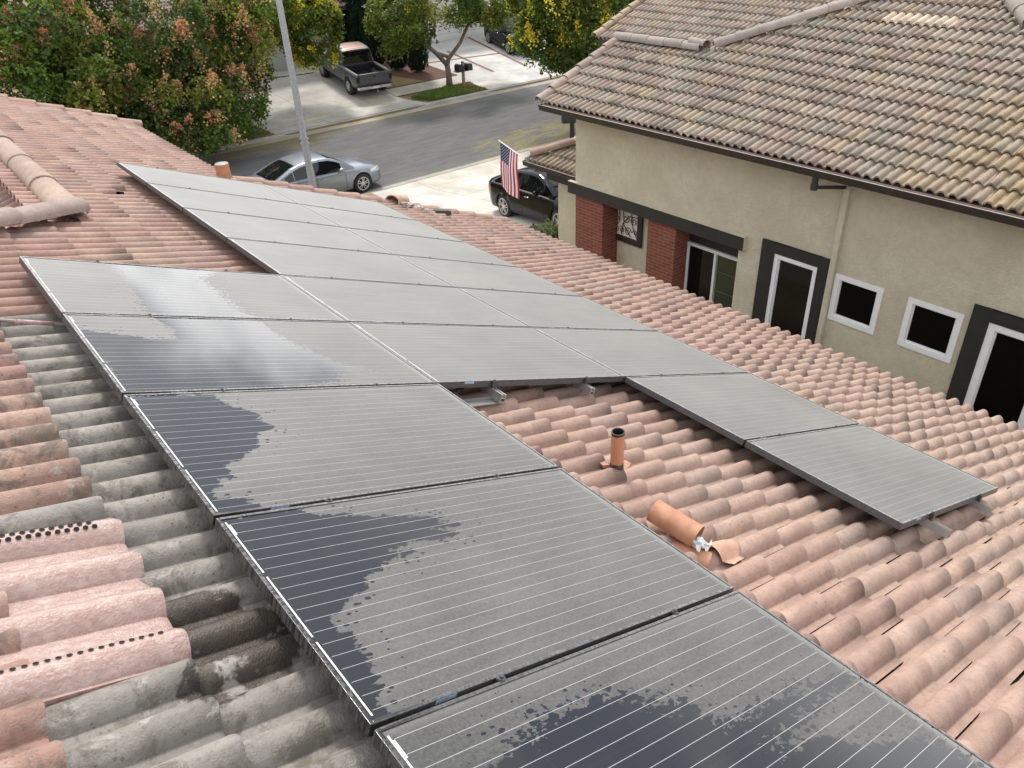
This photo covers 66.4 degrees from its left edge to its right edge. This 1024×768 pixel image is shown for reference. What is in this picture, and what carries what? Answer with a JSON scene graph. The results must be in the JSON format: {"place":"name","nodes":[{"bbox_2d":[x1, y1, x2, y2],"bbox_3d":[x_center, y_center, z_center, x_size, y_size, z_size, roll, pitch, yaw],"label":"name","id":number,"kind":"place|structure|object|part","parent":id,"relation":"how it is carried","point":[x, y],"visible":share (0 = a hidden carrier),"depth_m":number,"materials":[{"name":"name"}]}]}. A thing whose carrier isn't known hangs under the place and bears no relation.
{"place":"outdoors","nodes":[
{"label":"outdoors","id":0,"kind":"place"},
{"bbox_2d":[173,125,273,152],"bbox_3d":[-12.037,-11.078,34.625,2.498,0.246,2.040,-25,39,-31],"label":"parkway grass","id":1,"kind":"structure","parent":0,"point":[257,134],"depth_m":34.60,"materials":[{"name":"green plant"}]},
{"bbox_2d":[0,0,615,190],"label":"ground","id":2,"kind":"structure","parent":0,"point":[407,96],"depth_m":39.06,"materials":[{"name":"grey concrete"}]},
{"bbox_2d":[0,0,153,113],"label":"street tree","id":3,"kind":"object","parent":2,"relation":"on","point":[23,45],"visible":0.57,"depth_m":26.13,"materials":[{"name":"green plant"}]},
{"bbox_2d":[0,0,279,161],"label":"street tree","id":4,"kind":"object","parent":2,"relation":"on","point":[204,72],"visible":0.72,"depth_m":29.39,"materials":[{"name":"green plant"}]},
{"bbox_2d":[70,0,346,71],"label":"garage house","id":5,"kind":"structure","parent":2,"relation":"on","point":[279,62],"depth_m":40.89,"materials":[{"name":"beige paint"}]},
{"bbox_2d":[252,29,316,71],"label":"garage door","id":6,"kind":"structure","parent":5,"relation":"in","point":[280,64],"depth_m":42.98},
{"bbox_2d":[194,75,560,155],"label":"kerb","id":7,"kind":"structure","parent":2,"relation":"on","point":[257,140],"depth_m":37.47,"materials":[{"name":"concrete"}]},
{"bbox_2d":[362,0,511,84],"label":"forked tree","id":8,"kind":"object","parent":2,"relation":"on","point":[401,37],"visible":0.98,"depth_m":38.55,"materials":[{"name":"green plant"}]},
{"bbox_2d":[366,0,510,42],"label":"white garage house","id":9,"kind":"structure","parent":2,"relation":"on","point":[446,35],"depth_m":49.54,"materials":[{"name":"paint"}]},
{"bbox_2d":[428,0,496,42],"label":"garage door","id":10,"kind":"structure","parent":9,"relation":"in","point":[443,35],"depth_m":49.54,"materials":[{"name":"white"}]},
{"bbox_2d":[453,61,472,85],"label":"double mailbox","id":11,"kind":"object","parent":2,"relation":"on","point":[462,67],"visible":0.96,"depth_m":41.05,"materials":[{"name":"black plastic"}]},
{"bbox_2d":[446,81,485,93],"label":"dry grass","id":12,"kind":"structure","parent":2,"relation":"on","point":[472,87],"depth_m":41.15,"materials":[{"name":"plant"}]},
{"bbox_2d":[0,94,1023,767],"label":"tile roof house","id":13,"kind":"structure","parent":2,"relation":"on","point":[142,624],"depth_m":3.56,"materials":[{"name":"tile"}]},
{"bbox_2d":[0,318,64,325],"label":"cleaning pole","id":14,"kind":"object","parent":13,"relation":"on","point":[34,322],"visible":0.83,"depth_m":3.99,"materials":[{"name":"plastic"}]},
{"bbox_2d":[19,256,346,321],"bbox_3d":[-1.979,-0.560,4.823,1.640,0.059,1.036,-2,25,-43],"label":"solar panel","id":15,"kind":"object","parent":13,"relation":"attached to","point":[82,287],"visible":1,"depth_m":4.70,"materials":[{"name":"grey glass"}]},
{"bbox_2d":[62,313,436,400],"bbox_3d":[-1.334,-0.159,4.143,1.640,0.059,1.015,-2,25,-43],"label":"solar panel","id":16,"kind":"object","parent":13,"relation":"attached to","point":[130,354],"visible":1,"depth_m":4.01,"materials":[{"name":"grey glass"}]},
{"bbox_2d":[122,384,557,525],"bbox_3d":[-0.695,0.238,3.469,1.640,0.059,1.015,-2,25,-43],"label":"solar panel","id":17,"kind":"object","parent":13,"relation":"attached to","point":[227,453],"visible":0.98,"depth_m":3.31,"materials":[{"name":"grey glass"}]},
{"bbox_2d":[214,468,733,736],"bbox_3d":[-0.055,0.636,2.795,1.640,0.059,1.015,-2,25,-43],"label":"solar panel","id":18,"kind":"object","parent":13,"relation":"attached to","point":[389,608],"visible":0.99,"depth_m":2.59,"materials":[{"name":"grey glass"}]},
{"bbox_2d":[455,387,505,401],"bbox_3d":[-2.017,-1.088,6.635,0.088,0.114,6.130,-2,25,-43],"label":"mounting rail","id":19,"kind":"object","parent":13,"relation":"attached to","point":[498,395],"visible":0.13,"depth_m":4.64,"materials":[{"name":"metal"}]},
{"bbox_2d":[117,162,298,203],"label":"solar panel","id":20,"kind":"object","parent":19,"relation":"attached to","point":[144,175],"visible":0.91,"depth_m":8.55,"materials":[{"name":"grey glass"}]},
{"bbox_2d":[147,183,341,226],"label":"solar panel","id":21,"kind":"object","parent":19,"relation":"attached to","point":[180,198],"visible":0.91,"depth_m":7.87,"materials":[{"name":"grey glass"}]},
{"bbox_2d":[183,207,392,253],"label":"solar panel","id":22,"kind":"object","parent":19,"relation":"attached to","point":[223,226],"visible":0.93,"depth_m":7.19,"materials":[{"name":"glass"}]},
{"bbox_2d":[227,238,454,286],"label":"solar panel","id":23,"kind":"object","parent":19,"relation":"attached to","point":[293,259],"visible":0.84,"depth_m":6.51,"materials":[{"name":"glass"}]},
{"bbox_2d":[282,275,530,326],"bbox_3d":[-0.767,-0.602,5.933,1.640,0.059,1.015,-2,25,-43],"label":"solar panel","id":24,"kind":"object","parent":19,"relation":"attached to","point":[365,301],"visible":0.75,"depth_m":5.85,"materials":[{"name":"glass"}]},
{"bbox_2d":[350,322,623,389],"bbox_3d":[-0.131,-0.193,5.263,1.640,0.084,1.015,-2,25,-43],"label":"solar panel","id":25,"kind":"object","parent":19,"relation":"attached to","point":[458,356],"visible":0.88,"depth_m":5.14,"materials":[{"name":"grey glass"}]},
{"bbox_2d":[570,383,594,394],"bbox_3d":[-1.425,-1.117,7.202,0.088,0.114,6.100,-2,25,-43],"label":"mounting rail","id":26,"kind":"object","parent":13,"relation":"attached to","point":[588,389],"visible":0.12,"depth_m":5.20,"materials":[{"name":"metal"}]},
{"bbox_2d":[372,590,995,767],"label":"solar panel","id":27,"kind":"object","parent":13,"relation":"attached to","point":[737,679],"visible":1,"depth_m":2.29,"materials":[{"name":"grey glass"}]},
{"bbox_2d":[692,537,711,551],"bbox_3d":[0.844,0.713,3.542,0.113,0.069,0.098,-25,39,-31],"label":"plastic scrap","id":28,"kind":"object","parent":13,"relation":"on","point":[698,543],"visible":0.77,"depth_m":3.54,"materials":[{"name":"white plastic"}]},
{"bbox_2d":[918,519,952,537],"bbox_3d":[-0.170,-0.735,7.074,0.088,0.114,8.160,-2,25,-43],"label":"mounting rail","id":29,"kind":"object","parent":13,"relation":"attached to","point":[939,529],"visible":0.06,"depth_m":4.39,"materials":[{"name":"metal"}]},
{"bbox_2d":[967,501,992,514],"bbox_3d":[0.422,-0.764,7.641,0.088,0.114,8.130,-2,25,-43],"label":"mounting rail","id":30,"kind":"object","parent":13,"relation":"attached to","point":[983,507],"visible":0.07,"depth_m":4.96,"materials":[{"name":"metal"}]},
{"bbox_2d":[263,184,415,219],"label":"solar panel","id":31,"kind":"object","parent":30,"relation":"attached to","point":[304,197],"visible":0.81,"depth_m":9.70,"materials":[{"name":"glass"}]},
{"bbox_2d":[301,204,463,241],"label":"solar panel","id":32,"kind":"object","parent":30,"relation":"attached to","point":[365,221],"visible":0.81,"depth_m":9.03,"materials":[{"name":"glass"}]},
{"bbox_2d":[344,227,517,266],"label":"solar panel","id":33,"kind":"object","parent":30,"relation":"attached to","point":[409,245],"visible":0.77,"depth_m":8.34,"materials":[{"name":"glass"}]},
{"bbox_2d":[397,255,581,295],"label":"solar panel","id":34,"kind":"object","parent":30,"relation":"attached to","point":[461,274],"visible":0.79,"depth_m":7.67,"materials":[{"name":"glass"}]},
{"bbox_2d":[457,287,656,330],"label":"solar panel","id":35,"kind":"object","parent":30,"relation":"attached to","point":[542,310],"visible":0.73,"depth_m":6.98,"materials":[{"name":"glass"}]},
{"bbox_2d":[533,327,747,380],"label":"solar panel","id":36,"kind":"object","parent":30,"relation":"attached to","point":[631,353],"visible":0.88,"depth_m":6.30,"materials":[{"name":"glass"}]},
{"bbox_2d":[625,373,858,444],"bbox_3d":[1.716,0.146,5.701,1.640,0.059,1.015,-2,25,-43],"label":"solar panel","id":37,"kind":"object","parent":30,"relation":"on","point":[741,408],"visible":0.88,"depth_m":5.57,"materials":[{"name":"glass"}]},
{"bbox_2d":[744,424,998,529],"bbox_3d":[2.352,0.555,5.031,1.640,0.084,1.015,-2,25,-43],"label":"solar panel","id":38,"kind":"object","parent":30,"relation":"on","point":[889,480],"visible":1,"depth_m":4.87,"materials":[{"name":"grey glass"}]},
{"bbox_2d":[532,219,557,238],"bbox_3d":[0.917,-3.757,19.843,1.035,0.962,1.097,-25,39,-31],"label":"shrub","id":39,"kind":"object","parent":2,"relation":"on","point":[551,229],"visible":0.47,"depth_m":19.55,"materials":[{"name":"green plant"}]},
{"bbox_2d":[561,116,575,137],"bbox_3d":[2.315,-10.248,31.527,0.600,1.350,0.300,-7,33,-7],"label":"single mailbox","id":40,"kind":"object","parent":2,"relation":"on","point":[566,120],"visible":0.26,"depth_m":31.24,"materials":[{"name":"black paint"}]},
{"bbox_2d":[497,0,645,82],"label":"street tree","id":41,"kind":"object","parent":2,"relation":"on","point":[571,41],"visible":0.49,"depth_m":30.38,"materials":[{"name":"green plant"}]},
{"bbox_2d":[522,0,1023,429],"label":"stucco house","id":42,"kind":"structure","parent":2,"relation":"on","point":[846,177],"depth_m":12.78,"materials":[{"name":"beige paint"}]},
{"bbox_2d":[498,140,530,198],"bbox_3d":[0.093,-4.909,18.142,0.115,1.260,1.293,-25,39,-31],"label":"flag","id":43,"kind":"object","parent":42,"relation":"attached to","point":[509,171],"visible":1,"depth_m":18.31,"materials":[{"name":"multicoloured fabric"}]},
{"bbox_2d":[684,241,737,307],"bbox_3d":[3.974,-1.599,15.188,0.067,2.037,1.700,-25,39,-31],"label":"sliding door","id":44,"kind":"structure","parent":42,"relation":"in","point":[701,261],"depth_m":15.09,"materials":[{"name":"black glass"}]},
{"bbox_2d":[751,238,830,344],"bbox_3d":[4.748,-1.209,13.558,0.079,2.451,1.290,-25,39,-31],"label":"window","id":45,"kind":"structure","parent":42,"relation":"in","point":[791,281],"depth_m":13.31,"materials":[{"name":"black glass"}]},
{"bbox_2d":[827,273,883,334],"bbox_3d":[5.464,-1.280,12.456,0.067,0.812,0.810,-25,39,-31],"label":"window","id":46,"kind":"structure","parent":42,"relation":"in","point":[854,303],"depth_m":12.47,"materials":[{"name":"white plastic"}]},
{"bbox_2d":[897,297,964,363],"bbox_3d":[6.225,-0.809,11.653,0.067,0.817,0.815,-25,39,-31],"label":"window","id":47,"kind":"structure","parent":42,"relation":"in","point":[928,329],"depth_m":11.66,"materials":[{"name":"white plastic"}]},
{"bbox_2d":[946,304,1023,429],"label":"window","id":48,"kind":"structure","parent":42,"relation":"in","point":[995,351],"depth_m":11.12,"materials":[{"name":"black glass"}]},
{"bbox_2d":[242,66,394,123],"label":"driveway","id":49,"kind":"structure","parent":0,"point":[318,92],"depth_m":39.91,"materials":[{"name":"concrete"}]},
{"bbox_2d":[201,0,345,84],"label":"street tree","id":50,"kind":"object","parent":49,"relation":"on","point":[303,18],"visible":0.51,"depth_m":37.07,"materials":[{"name":"green plant"}]},
{"bbox_2d":[318,41,392,94],"bbox_3d":[-8.328,-16.677,40.906,2.302,1.970,5.890,-21,42,-26],"label":"pickup truck","id":51,"kind":"object","parent":49,"relation":"on","point":[360,68],"visible":0.85,"depth_m":39.98,"materials":[{"name":"grey paint"}]},
{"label":"rear window","id":52,"kind":"part","parent":51,"relation":"part of","materials":[{"name":"black glass"}]},
{"bbox_2d":[256,96,426,133],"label":"driveway","id":53,"kind":"structure","parent":0,"point":[331,116],"depth_m":37.43,"materials":[{"name":"concrete"}]},
{"bbox_2d":[200,82,575,192],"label":"street","id":54,"kind":"structure","parent":0,"point":[404,147],"depth_m":33.56,"materials":[{"name":"grey asphalt"}]},
{"bbox_2d":[248,151,380,192],"bbox_3d":[-6.928,-7.259,27.302,4.780,1.475,2.181,-26,39,-32],"label":"sedan","id":55,"kind":"object","parent":54,"relation":"on","point":[343,174],"visible":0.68,"depth_m":26.78,"materials":[{"name":"silver metal"}]},
{"bbox_3d":[-7.968,-7.195,26.318,0.900,0.346,1.268,-26,39,-32],"label":"rear window","id":56,"kind":"part","parent":55,"relation":"part of","materials":[{"name":"black glass"}]},
{"bbox_3d":[-7.379,-6.823,25.901,0.320,0.278,0.113,-26,39,-32],"label":"side window","id":57,"kind":"part","parent":55,"relation":"part of","materials":[{"name":"grey glass"}]},
{"bbox_3d":[-6.986,-7.073,26.180,0.700,0.393,0.159,-26,39,-32],"label":"side window","id":58,"kind":"part","parent":55,"relation":"part of","materials":[{"name":"grey glass"}]},
{"bbox_3d":[-6.302,-7.386,26.670,0.995,0.445,0.161,-26,39,-32],"label":"side window","id":59,"kind":"part","parent":55,"relation":"part of","materials":[{"name":"black glass"}]},
{"bbox_2d":[195,78,558,157],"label":"gutter","id":60,"kind":"object","parent":54,"relation":"on","point":[368,120],"visible":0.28,"depth_m":36.95,"materials":[{"name":"concrete"}]},
{"bbox_2d":[359,135,575,194],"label":"gutter","id":61,"kind":"object","parent":54,"relation":"on","point":[437,173],"visible":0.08,"depth_m":29.71,"materials":[{"name":"concrete"}]},
{"bbox_2d":[379,57,408,68],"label":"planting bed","id":62,"kind":"object","parent":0,"point":[385,64],"visible":0.02,"depth_m":44.63,"materials":[{"name":"brown soil"}]},
{"bbox_2d":[330,15,347,42],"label":"cypress","id":63,"kind":"object","parent":62,"relation":"on","point":[343,34],"visible":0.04,"depth_m":44.89,"materials":[{"name":"green plant"}]},
{"bbox_2d":[339,0,363,42],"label":"cypress","id":64,"kind":"object","parent":62,"relation":"on","point":[351,21],"visible":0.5,"depth_m":43.63,"materials":[{"name":"green plant"}]},
{"bbox_2d":[355,0,386,63],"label":"cypress","id":65,"kind":"object","parent":62,"relation":"on","point":[372,43],"visible":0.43,"depth_m":43.26,"materials":[{"name":"green plant"}]},
{"bbox_2d":[386,76,422,87],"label":"straw ground","id":66,"kind":"structure","parent":0,"point":[398,81],"depth_m":42.05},
{"bbox_2d":[386,65,456,88],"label":"planting bed","id":67,"kind":"object","parent":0,"point":[429,73],"visible":0.55,"depth_m":43.29,"materials":[{"name":"brown soil"}]},
{"bbox_2d":[379,0,406,69],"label":"cypress","id":68,"kind":"object","parent":67,"relation":"on","point":[397,65],"visible":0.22,"depth_m":43.24,"materials":[{"name":"green plant"}]},
{"bbox_2d":[405,7,429,72],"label":"cypress","id":69,"kind":"object","parent":67,"relation":"on","point":[417,58],"visible":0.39,"depth_m":42.88,"materials":[{"name":"green plant"}]},
{"bbox_2d":[385,75,469,95],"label":"sidewalk","id":70,"kind":"structure","parent":0,"point":[414,88],"depth_m":41.45,"materials":[{"name":"concrete"}]},
{"bbox_2d":[411,84,470,99],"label":"grass","id":71,"kind":"structure","parent":0,"point":[444,92],"depth_m":40.01,"materials":[{"name":"green plant"}]},
{"bbox_2d":[373,150,546,230],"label":"driveway","id":72,"kind":"structure","parent":0,"point":[465,189],"depth_m":27.15,"materials":[{"name":"concrete"}]},
{"bbox_2d":[488,167,557,223],"bbox_3d":[1.181,-5.429,22.250,2.162,1.470,4.800,-21,30,-26],"label":"sedan","id":73,"kind":"object","parent":72,"relation":"on","point":[538,195],"visible":0.44,"depth_m":21.78,"materials":[{"name":"black paint"}]},
{"bbox_3d":[0.113,-5.818,22.273,0.157,0.388,0.709,-21,30,-26],"label":"side window","id":74,"kind":"part","parent":73,"relation":"part of","materials":[{"name":"black glass"}]},
{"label":"side window","id":75,"kind":"part","parent":73,"relation":"part of","materials":[{"name":"black glass"}]},
{"bbox_2d":[407,29,545,75],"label":"driveway","id":76,"kind":"structure","parent":0,"point":[468,47],"depth_m":46.77,"materials":[{"name":"concrete"}]},
{"bbox_2d":[428,53,500,62],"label":"brick band","id":77,"kind":"object","parent":76,"relation":"on","point":[467,57],"visible":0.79,"depth_m":46.40,"materials":[{"name":"red brick"}]},
{"bbox_2d":[446,51,494,71],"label":"brick band","id":78,"kind":"object","parent":76,"relation":"on","point":[472,62],"visible":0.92,"depth_m":45.52,"materials":[{"name":"red brick"}]},
{"bbox_2d":[467,37,526,66],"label":"brick band","id":79,"kind":"object","parent":76,"relation":"on","point":[496,51],"visible":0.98,"depth_m":47.68,"materials":[{"name":"red brick"}]},
{"bbox_2d":[484,14,517,53],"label":"suv","id":80,"kind":"object","parent":76,"relation":"on","point":[499,38],"visible":0.3,"depth_m":47.49,"materials":[{"name":"black paint"}]},
{"bbox_2d":[465,62,559,88],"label":"driveway","id":81,"kind":"structure","parent":0,"point":[505,77],"depth_m":43.36,"materials":[{"name":"concrete"}]},
{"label":"parkway","id":82,"kind":"structure","parent":0,"visible":0},
{"bbox_2d":[275,0,316,187],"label":"lamp pole","id":83,"kind":"object","parent":82,"relation":"on","point":[305,143],"visible":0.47,"depth_m":23.75,"materials":[{"name":"metal"}]}
]}

